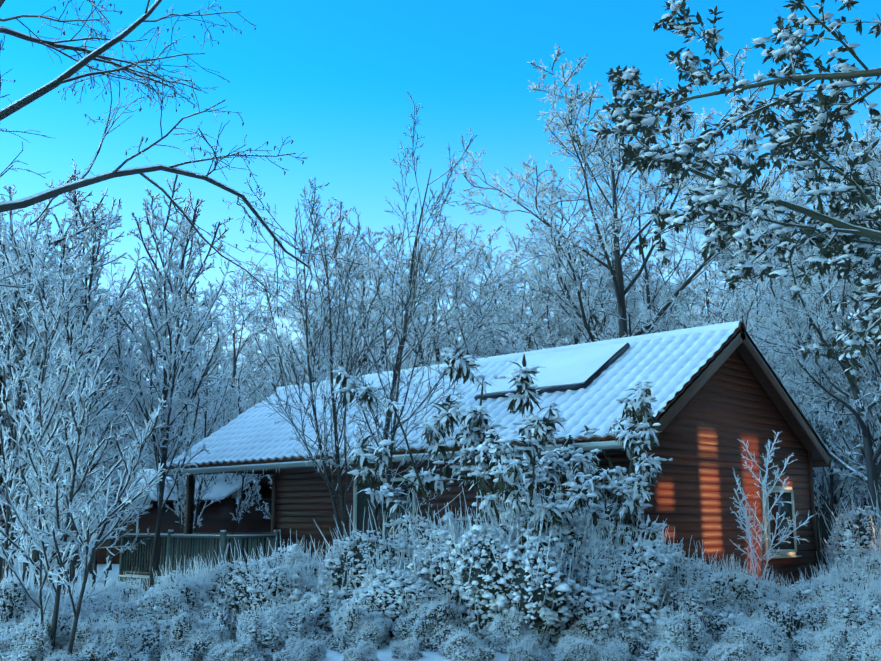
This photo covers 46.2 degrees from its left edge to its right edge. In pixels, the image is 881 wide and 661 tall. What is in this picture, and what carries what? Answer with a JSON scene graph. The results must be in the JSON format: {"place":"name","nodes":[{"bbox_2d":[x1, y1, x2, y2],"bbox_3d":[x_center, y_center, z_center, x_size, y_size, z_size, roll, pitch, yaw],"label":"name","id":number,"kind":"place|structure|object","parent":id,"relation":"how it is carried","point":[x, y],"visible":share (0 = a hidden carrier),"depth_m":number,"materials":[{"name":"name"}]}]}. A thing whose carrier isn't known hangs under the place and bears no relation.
{"place":"outdoors","nodes":[
{"label":"outdoors","id":0,"kind":"place"},
{"bbox_2d":[109,469,261,499],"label":"cabin roof snow","id":1,"kind":"structure","parent":0,"point":[221,487],"depth_m":41.34,"materials":[{"name":"white snow"}]},
{"bbox_2d":[8,525,846,660],"bbox_3d":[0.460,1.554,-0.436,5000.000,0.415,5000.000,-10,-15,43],"label":"snow ground","id":2,"kind":"structure","parent":0,"point":[332,655],"depth_m":12.29,"materials":[{"name":"white snow"}]},
{"bbox_2d":[0,330,44,545],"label":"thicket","id":3,"kind":"object","parent":2,"relation":"on","point":[8,458],"visible":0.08,"depth_m":19.68,"materials":[{"name":"white plant"}]},
{"bbox_2d":[0,617,64,660],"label":"snow shrub","id":4,"kind":"object","parent":2,"relation":"on","point":[9,653],"visible":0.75,"depth_m":11.43,"materials":[{"name":"white snow"}]},
{"bbox_2d":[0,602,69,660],"bbox_3d":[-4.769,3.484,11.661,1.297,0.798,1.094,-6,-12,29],"label":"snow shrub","id":5,"kind":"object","parent":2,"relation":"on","point":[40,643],"depth_m":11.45,"materials":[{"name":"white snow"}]},
{"bbox_2d":[0,577,75,647],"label":"snow shrub","id":6,"kind":"object","parent":2,"relation":"on","point":[28,605],"visible":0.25,"depth_m":12.55,"materials":[{"name":"white snow"}]},
{"bbox_2d":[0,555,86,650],"bbox_3d":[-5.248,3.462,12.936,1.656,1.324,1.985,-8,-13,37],"label":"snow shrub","id":7,"kind":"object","parent":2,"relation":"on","point":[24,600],"depth_m":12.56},
{"bbox_2d":[0,204,89,582],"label":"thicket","id":8,"kind":"object","parent":2,"relation":"on","point":[39,359],"depth_m":22.20,"materials":[{"name":"white plant"}]},
{"bbox_2d":[0,168,117,582],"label":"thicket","id":9,"kind":"object","parent":2,"relation":"on","point":[20,327],"visible":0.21,"depth_m":20.30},
{"bbox_2d":[1,159,145,589],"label":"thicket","id":10,"kind":"object","parent":2,"relation":"on","point":[97,237],"visible":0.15,"depth_m":25.82,"materials":[{"name":"white plant"}]},
{"bbox_2d":[37,576,113,644],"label":"snow shrub","id":11,"kind":"object","parent":2,"relation":"on","point":[86,606],"depth_m":13.10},
{"bbox_2d":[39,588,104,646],"bbox_3d":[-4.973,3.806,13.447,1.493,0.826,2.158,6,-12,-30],"label":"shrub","id":12,"kind":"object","parent":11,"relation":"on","point":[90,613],"visible":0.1,"depth_m":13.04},
{"bbox_2d":[1,332,160,570],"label":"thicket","id":13,"kind":"object","parent":2,"relation":"on","point":[110,542],"visible":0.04,"depth_m":34.94,"materials":[{"name":"white plant"}]},
{"bbox_2d":[52,610,149,660],"bbox_3d":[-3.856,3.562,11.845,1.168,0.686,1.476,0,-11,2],"label":"snow shrub","id":14,"kind":"object","parent":2,"relation":"on","point":[103,637],"depth_m":11.65,"materials":[{"name":"white snow"}]},
{"bbox_2d":[74,568,144,621],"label":"snow shrub","id":15,"kind":"object","parent":2,"relation":"on","point":[108,589],"depth_m":13.75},
{"bbox_2d":[85,578,144,620],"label":"snow shrub","id":16,"kind":"object","parent":2,"relation":"on","point":[114,582],"visible":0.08,"depth_m":13.79,"materials":[{"name":"white snow"}]},
{"bbox_2d":[0,163,234,591],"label":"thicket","id":17,"kind":"object","parent":2,"relation":"on","point":[170,357],"visible":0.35,"depth_m":22.07,"materials":[{"name":"white plant"}]},
{"bbox_2d":[0,213,249,656],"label":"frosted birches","id":18,"kind":"object","parent":2,"relation":"on","point":[64,394],"visible":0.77,"depth_m":15.01,"materials":[{"name":"white plant"}]},
{"bbox_2d":[89,577,204,652],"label":"snow shrub","id":19,"kind":"object","parent":2,"relation":"on","point":[147,601],"visible":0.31,"depth_m":13.44,"materials":[{"name":"white snow"}]},
{"bbox_2d":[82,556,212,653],"bbox_3d":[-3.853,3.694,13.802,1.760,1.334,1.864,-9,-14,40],"label":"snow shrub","id":20,"kind":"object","parent":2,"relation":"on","point":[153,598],"depth_m":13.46,"materials":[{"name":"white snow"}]},
{"bbox_2d":[84,279,216,444],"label":"tree","id":21,"kind":"object","parent":2,"relation":"on","point":[128,316],"visible":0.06,"depth_m":50.31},
{"bbox_2d":[44,474,271,565],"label":"neighbour cabin","id":22,"kind":"object","parent":2,"relation":"on","point":[216,516],"visible":0.17,"depth_m":41.56,"materials":[{"name":"brown wood"}]},
{"bbox_2d":[144,600,229,660],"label":"snow shrub","id":23,"kind":"object","parent":2,"relation":"on","point":[192,646],"depth_m":12.12,"materials":[{"name":"white snow"}]},
{"bbox_2d":[0,0,376,333],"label":"tree","id":24,"kind":"object","parent":2,"relation":"on","point":[29,98],"visible":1,"depth_m":9.17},
{"bbox_2d":[141,554,238,642],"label":"snow shrub","id":25,"kind":"object","parent":2,"relation":"on","point":[214,609],"depth_m":13.92,"materials":[{"name":"white snow"}]},
{"bbox_2d":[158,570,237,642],"bbox_3d":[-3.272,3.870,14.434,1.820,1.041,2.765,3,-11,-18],"label":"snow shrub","id":26,"kind":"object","parent":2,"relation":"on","point":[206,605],"visible":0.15,"depth_m":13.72,"materials":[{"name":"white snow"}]},
{"bbox_2d":[112,285,304,467],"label":"tree","id":27,"kind":"object","parent":2,"relation":"on","point":[213,339],"visible":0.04,"depth_m":60.55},
{"bbox_2d":[197,560,245,607],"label":"snow shrub","id":28,"kind":"object","parent":2,"relation":"on","point":[217,570],"visible":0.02,"depth_m":14.24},
{"bbox_2d":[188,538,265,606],"bbox_3d":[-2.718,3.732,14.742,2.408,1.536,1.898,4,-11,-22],"label":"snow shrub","id":29,"kind":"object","parent":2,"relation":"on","point":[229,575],"depth_m":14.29,"materials":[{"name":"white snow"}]},
{"bbox_2d":[201,634,276,660],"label":"snow shrub","id":30,"kind":"object","parent":2,"relation":"on","point":[236,643],"depth_m":11.55,"materials":[{"name":"white snow"}]},
{"bbox_2d":[136,264,353,498],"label":"tree","id":31,"kind":"object","parent":2,"relation":"on","point":[249,364],"visible":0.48,"depth_m":43.71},
{"bbox_2d":[189,313,305,557],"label":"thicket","id":32,"kind":"object","parent":2,"relation":"on","point":[245,503],"visible":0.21,"depth_m":41.66,"materials":[{"name":"white plant"}]},
{"bbox_2d":[136,271,390,531],"bbox_3d":[-5.834,2.974,35.761,9.808,10.672,6.259,2,-11,-10],"label":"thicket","id":33,"kind":"object","parent":2,"relation":"on","point":[290,351],"visible":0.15,"depth_m":36.04,"materials":[{"name":"white plant"}]},
{"bbox_2d":[232,594,331,657],"bbox_3d":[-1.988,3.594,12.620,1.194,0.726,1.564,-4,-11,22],"label":"snow shrub","id":34,"kind":"object","parent":2,"relation":"on","point":[280,615],"depth_m":12.33,"materials":[{"name":"white snow"}]},
{"bbox_2d":[218,528,351,642],"bbox_3d":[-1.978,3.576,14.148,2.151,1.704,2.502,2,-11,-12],"label":"snow shrub","id":35,"kind":"object","parent":2,"relation":"on","point":[229,597],"depth_m":13.71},
{"bbox_2d":[273,632,328,660],"bbox_3d":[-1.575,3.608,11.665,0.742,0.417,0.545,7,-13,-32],"label":"snow shrub","id":36,"kind":"object","parent":2,"relation":"on","point":[307,656],"depth_m":11.59,"materials":[{"name":"white snow"}]},
{"bbox_2d":[210,264,398,403],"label":"tree","id":37,"kind":"object","parent":2,"relation":"on","point":[296,314],"visible":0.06,"depth_m":57.59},
{"bbox_2d":[272,564,343,626],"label":"snow shrub","id":38,"kind":"object","parent":2,"relation":"on","point":[297,592],"visible":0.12,"depth_m":13.51,"materials":[{"name":"white snow"}]},
{"bbox_2d":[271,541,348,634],"bbox_3d":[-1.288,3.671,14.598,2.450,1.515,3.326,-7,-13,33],"label":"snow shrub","id":39,"kind":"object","parent":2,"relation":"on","point":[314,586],"depth_m":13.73,"materials":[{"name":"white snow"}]},
{"bbox_2d":[323,593,394,653],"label":"snow shrub","id":40,"kind":"object","parent":2,"relation":"on","point":[367,617],"depth_m":12.35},
{"bbox_2d":[235,92,504,552],"bbox_3d":[-1.249,0.251,19.309,5.075,9.839,3.728,6,-12,-28],"label":"young tree","id":41,"kind":"object","parent":2,"relation":"on","point":[393,392],"visible":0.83,"depth_m":19.02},
{"bbox_2d":[235,199,520,379],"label":"tree","id":42,"kind":"object","parent":2,"relation":"on","point":[367,273],"visible":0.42,"depth_m":49.00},
{"bbox_2d":[318,530,444,640],"bbox_3d":[-0.451,3.468,14.060,3.098,1.479,2.553,-4,-11,21],"label":"snow shrub","id":43,"kind":"object","parent":2,"relation":"on","point":[362,596],"visible":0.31,"depth_m":13.48,"materials":[{"name":"white snow"}]},
{"bbox_2d":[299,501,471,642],"bbox_3d":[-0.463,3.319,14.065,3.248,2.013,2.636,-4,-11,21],"label":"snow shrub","id":44,"kind":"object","parent":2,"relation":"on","point":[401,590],"depth_m":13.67,"materials":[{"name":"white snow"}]},
{"bbox_2d":[395,512,468,603],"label":"snow shrub","id":45,"kind":"object","parent":2,"relation":"on","point":[443,533],"visible":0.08,"depth_m":14.11,"materials":[{"name":"white snow"}]},
{"bbox_2d":[386,589,478,651],"bbox_3d":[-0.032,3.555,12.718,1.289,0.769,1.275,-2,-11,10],"label":"snow shrub","id":46,"kind":"object","parent":2,"relation":"on","point":[424,609],"depth_m":12.41,"materials":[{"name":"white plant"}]},
{"bbox_2d":[379,493,490,606],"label":"grass","id":47,"kind":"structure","parent":2,"relation":"on","point":[420,527],"depth_m":14.11,"materials":[{"name":"white plant"}]},
{"bbox_2d":[317,216,553,373],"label":"tree","id":48,"kind":"object","parent":2,"relation":"on","point":[438,356],"visible":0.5,"depth_m":47.09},
{"bbox_2d":[435,624,497,660],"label":"snow shrub","id":49,"kind":"object","parent":2,"relation":"on","point":[470,645],"depth_m":11.63,"materials":[{"name":"white snow"}]},
{"bbox_2d":[124,328,830,590],"bbox_3d":[0.198,3.387,23.698,14.350,5.271,8.300,-10,-15,43],"label":"roof frame","id":50,"kind":"object","parent":2,"relation":"on","point":[757,365],"visible":0.04,"depth_m":20.99,"materials":[{"name":"brown wood"}]},
{"bbox_2d":[118,531,278,583],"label":"railing","id":51,"kind":"structure","parent":50,"relation":"on","point":[172,541],"depth_m":23.60,"materials":[{"name":"brown wood"}]},
{"bbox_2d":[274,450,635,566],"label":"wall","id":52,"kind":"structure","parent":50,"relation":"attached to","point":[302,499],"depth_m":22.36,"materials":[{"name":"brown wood"}]},
{"bbox_2d":[126,350,815,588],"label":"wall","id":53,"kind":"structure","parent":50,"relation":"attached to","point":[724,409],"depth_m":19.26,"materials":[{"name":"brown wood"}]},
{"bbox_2d":[353,473,801,558],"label":"cabin window frames","id":54,"kind":"structure","parent":53,"relation":"in","point":[786,553],"depth_m":20.05,"materials":[{"name":"white wood"}]},
{"bbox_2d":[357,477,793,552],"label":"window","id":55,"kind":"structure","parent":54,"relation":"in","point":[784,498],"depth_m":20.05,"materials":[{"name":"glass"}]},
{"bbox_2d":[166,322,830,468],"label":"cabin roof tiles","id":56,"kind":"object","parent":50,"relation":"attached to","point":[694,378],"visible":0.02,"depth_m":19.79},
{"bbox_2d":[167,442,643,541],"bbox_3d":[-1.855,3.967,21.408,14.310,2.587,0.417,-10,-15,43],"label":"gutter","id":57,"kind":"object","parent":56,"relation":"attached to","point":[600,446],"visible":0.27,"depth_m":20.74,"materials":[{"name":"white metal"}]},
{"bbox_2d":[474,343,629,400],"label":"solar collector frames","id":58,"kind":"structure","parent":50,"relation":"on","point":[579,386],"depth_m":20.30,"materials":[{"name":"black metal"}]},
{"bbox_2d":[359,222,627,365],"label":"tree","id":59,"kind":"object","parent":2,"relation":"on","point":[486,257],"visible":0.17,"depth_m":55.65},
{"bbox_2d":[334,347,665,556],"bbox_3d":[1.383,2.386,15.501,4.079,4.277,5.398,-10,-15,43],"label":"rhododendron bush","id":60,"kind":"object","parent":2,"relation":"on","point":[625,513],"visible":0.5,"depth_m":14.69,"materials":[{"name":"green plant"}]},
{"bbox_2d":[332,348,672,549],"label":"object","id":61,"kind":"structure","parent":60,"relation":"on","point":[550,459],"depth_m":14.69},
{"bbox_2d":[403,266,612,368],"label":"tree","id":62,"kind":"object","parent":2,"relation":"on","point":[559,328],"visible":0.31,"depth_m":43.26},
{"bbox_2d":[479,602,550,653],"bbox_3d":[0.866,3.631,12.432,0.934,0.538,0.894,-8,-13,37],"label":"snow shrub","id":63,"kind":"object","parent":2,"relation":"on","point":[497,635],"visible":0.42,"depth_m":12.16,"materials":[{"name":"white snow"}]},
{"bbox_2d":[504,631,546,660],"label":"snow shrub","id":64,"kind":"object","parent":2,"relation":"on","point":[523,650],"depth_m":11.49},
{"bbox_2d":[407,497,645,652],"bbox_3d":[0.989,3.161,13.666,3.224,1.958,3.562,5,-12,-24],"label":"snow shrub","id":65,"kind":"object","parent":2,"relation":"on","point":[500,600],"visible":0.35,"depth_m":12.57,"materials":[{"name":"white snow"}]},
{"bbox_2d":[415,203,643,363],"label":"tree","id":66,"kind":"object","parent":2,"relation":"on","point":[535,251],"visible":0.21,"depth_m":47.15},
{"bbox_2d":[400,457,665,648],"bbox_3d":[0.977,2.975,13.735,3.381,2.665,3.678,5,-12,-24],"label":"snow shrub","id":67,"kind":"object","parent":2,"relation":"on","point":[494,571],"depth_m":12.55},
{"bbox_2d":[538,630,606,660],"bbox_3d":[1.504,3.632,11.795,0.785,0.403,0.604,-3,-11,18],"label":"snow shrub","id":68,"kind":"object","parent":2,"relation":"on","point":[565,637],"depth_m":11.65,"materials":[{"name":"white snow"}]},
{"bbox_2d":[501,502,685,642],"bbox_3d":[1.882,3.331,13.930,3.461,2.004,3.816,-9,-14,39],"label":"snow shrub","id":69,"kind":"object","parent":2,"relation":"on","point":[596,557],"depth_m":13.30,"materials":[{"name":"white snow"}]},
{"bbox_2d":[517,534,676,637],"bbox_3d":[1.792,3.439,13.818,3.171,1.579,3.274,3,-11,-14],"label":"snow shrub","id":70,"kind":"object","parent":2,"relation":"on","point":[637,571],"visible":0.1,"depth_m":13.26,"materials":[{"name":"white snow"}]},
{"bbox_2d":[554,602,645,657],"bbox_3d":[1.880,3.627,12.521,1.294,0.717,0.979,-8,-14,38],"label":"snow shrub","id":71,"kind":"object","parent":2,"relation":"on","point":[608,631],"depth_m":12.27,"materials":[{"name":"white snow"}]},
{"bbox_2d":[449,43,833,341],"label":"tree","id":72,"kind":"object","parent":2,"relation":"on","point":[583,149],"visible":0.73,"depth_m":41.99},
{"bbox_2d":[576,257,724,336],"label":"tree","id":73,"kind":"object","parent":2,"relation":"on","point":[698,282],"visible":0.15,"depth_m":94.48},
{"bbox_2d":[606,526,718,613],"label":"snow shrub","id":74,"kind":"object","parent":2,"relation":"on","point":[687,567],"depth_m":14.03,"materials":[{"name":"white snow"}]},
{"bbox_2d":[636,597,715,660],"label":"snow shrub","id":75,"kind":"object","parent":2,"relation":"on","point":[672,617],"depth_m":12.20,"materials":[{"name":"white snow"}]},
{"bbox_2d":[549,166,856,375],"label":"tree","id":76,"kind":"object","parent":2,"relation":"on","point":[659,269],"visible":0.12,"depth_m":50.66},
{"bbox_2d":[658,558,750,643],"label":"snow shrub","id":77,"kind":"object","parent":2,"relation":"on","point":[707,588],"visible":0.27,"depth_m":13.82,"materials":[{"name":"white snow"}]},
{"bbox_2d":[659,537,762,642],"bbox_3d":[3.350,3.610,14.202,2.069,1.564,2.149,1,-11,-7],"label":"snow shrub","id":78,"kind":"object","parent":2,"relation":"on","point":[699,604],"depth_m":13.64,"materials":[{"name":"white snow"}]},
{"bbox_2d":[608,178,832,371],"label":"tree","id":79,"kind":"object","parent":2,"relation":"on","point":[681,283],"visible":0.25,"depth_m":47.49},
{"bbox_2d":[589,0,880,385],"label":"tree","id":80,"kind":"object","parent":2,"relation":"on","point":[834,248],"visible":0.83,"depth_m":9.30,"materials":[{"name":"green plant"}]},
{"bbox_2d":[595,0,880,374],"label":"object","id":81,"kind":"object","parent":80,"relation":"on","point":[684,147],"depth_m":9.36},
{"bbox_2d":[703,644,766,660],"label":"snow shrub","id":82,"kind":"object","parent":2,"relation":"on","point":[723,657],"visible":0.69,"depth_m":11.43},
{"bbox_2d":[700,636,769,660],"bbox_3d":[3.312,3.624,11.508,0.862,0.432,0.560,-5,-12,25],"label":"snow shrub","id":83,"kind":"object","parent":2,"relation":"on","point":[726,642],"depth_m":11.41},
{"bbox_2d":[636,252,860,442],"bbox_3d":[9.501,2.727,32.060,7.503,10.065,6.364,10,-14,-42],"label":"tree","id":84,"kind":"object","parent":2,"relation":"on","point":[731,295],"visible":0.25,"depth_m":31.78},
{"bbox_2d":[711,609,793,660],"bbox_3d":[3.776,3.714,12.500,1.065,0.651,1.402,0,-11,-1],"label":"snow shrub","id":85,"kind":"object","parent":2,"relation":"on","point":[757,624],"depth_m":12.21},
{"bbox_2d":[700,553,810,641],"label":"snow shrub","id":86,"kind":"object","parent":2,"relation":"on","point":[739,568],"depth_m":14.03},
{"bbox_2d":[631,189,880,574],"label":"tree","id":87,"kind":"object","parent":2,"relation":"on","point":[773,289],"visible":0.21,"depth_m":33.30,"materials":[{"name":"white plant"}]},
{"bbox_2d":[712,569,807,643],"bbox_3d":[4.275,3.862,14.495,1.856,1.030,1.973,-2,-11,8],"label":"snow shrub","id":88,"kind":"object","parent":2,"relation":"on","point":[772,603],"visible":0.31,"depth_m":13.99,"materials":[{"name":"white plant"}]},
{"bbox_2d":[660,91,880,563],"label":"tree","id":89,"kind":"object","parent":2,"relation":"on","point":[824,527],"visible":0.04,"depth_m":41.32,"materials":[{"name":"white plant"}]},
{"bbox_2d":[729,430,813,580],"bbox_3d":[5.069,3.082,16.053,1.286,3.058,0.852,-10,-15,43],"label":"sapling","id":90,"kind":"object","parent":2,"relation":"on","point":[748,533],"visible":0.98,"depth_m":16.11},
{"bbox_2d":[696,180,880,514],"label":"tree","id":91,"kind":"object","parent":2,"relation":"on","point":[873,472],"visible":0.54,"depth_m":27.54,"materials":[{"name":"white plant"}]},
{"bbox_2d":[741,115,880,393],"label":"tree","id":92,"kind":"object","parent":2,"relation":"on","point":[848,168],"visible":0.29,"depth_m":31.44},
{"bbox_2d":[788,623,856,660],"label":"snow shrub","id":93,"kind":"object","parent":2,"relation":"on","point":[809,633],"visible":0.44,"depth_m":12.04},
{"bbox_2d":[771,558,876,635],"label":"snow shrub","id":94,"kind":"object","parent":2,"relation":"on","point":[823,587],"depth_m":14.12,"materials":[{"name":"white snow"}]},
{"bbox_2d":[787,609,860,660],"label":"snow shrub","id":95,"kind":"object","parent":2,"relation":"on","point":[826,639],"depth_m":12.08,"materials":[{"name":"white snow"}]},
{"bbox_2d":[767,309,880,537],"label":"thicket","id":96,"kind":"object","parent":2,"relation":"on","point":[819,488],"depth_m":33.77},
{"bbox_2d":[798,333,867,573],"bbox_3d":[9.411,3.797,31.127,7.227,7.440,4.612,3,-11,-14],"label":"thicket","id":97,"kind":"object","parent":2,"relation":"on","point":[829,485],"depth_m":30.86,"materials":[{"name":"white plant"}]},
{"bbox_2d":[814,544,880,584],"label":"snow shrub","id":98,"kind":"object","parent":2,"relation":"on","point":[865,564],"depth_m":15.31,"materials":[{"name":"white snow"}]},
{"bbox_2d":[816,478,880,575],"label":"snow shrub","id":99,"kind":"object","parent":2,"relation":"on","point":[857,523],"depth_m":20.57,"materials":[{"name":"white plant"}]},
{"bbox_2d":[818,567,880,631],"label":"snow shrub","id":100,"kind":"object","parent":2,"relation":"on","point":[861,591],"depth_m":13.35,"materials":[{"name":"white snow"}]},
{"bbox_2d":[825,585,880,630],"bbox_3d":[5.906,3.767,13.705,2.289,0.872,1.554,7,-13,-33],"label":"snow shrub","id":101,"kind":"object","parent":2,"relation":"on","point":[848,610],"visible":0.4,"depth_m":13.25,"materials":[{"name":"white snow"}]},
{"bbox_2d":[826,506,880,574],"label":"snow shrub","id":102,"kind":"object","parent":2,"relation":"on","point":[853,515],"visible":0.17,"depth_m":20.59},
{"bbox_2d":[826,293,880,517],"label":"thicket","id":103,"kind":"object","parent":2,"relation":"on","point":[873,368],"visible":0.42,"depth_m":28.11,"materials":[{"name":"white plant"}]},
{"bbox_2d":[837,529,880,583],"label":"snow shrub","id":104,"kind":"object","parent":2,"relation":"on","point":[848,534],"visible":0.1,"depth_m":15.49,"materials":[{"name":"white snow"}]},
{"bbox_2d":[838,617,880,660],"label":"snow shrub","id":105,"kind":"object","parent":2,"relation":"on","point":[868,639],"depth_m":11.73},
{"bbox_2d":[842,628,880,660],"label":"snow shrub","id":106,"kind":"object","parent":2,"relation":"on","point":[860,646],"visible":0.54,"depth_m":11.70,"materials":[{"name":"white snow"}]},
{"bbox_2d":[0,0,880,522],"label":"sky","id":107,"kind":"structure","parent":0,"point":[333,77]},
{"bbox_2d":[119,321,829,578],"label":"snow","id":108,"kind":"structure","parent":0,"point":[669,365],"depth_m":21.24,"materials":[{"name":"white snow"}]},
{"bbox_2d":[476,342,627,395],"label":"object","id":109,"kind":"structure","parent":0,"point":[573,367],"depth_m":21.07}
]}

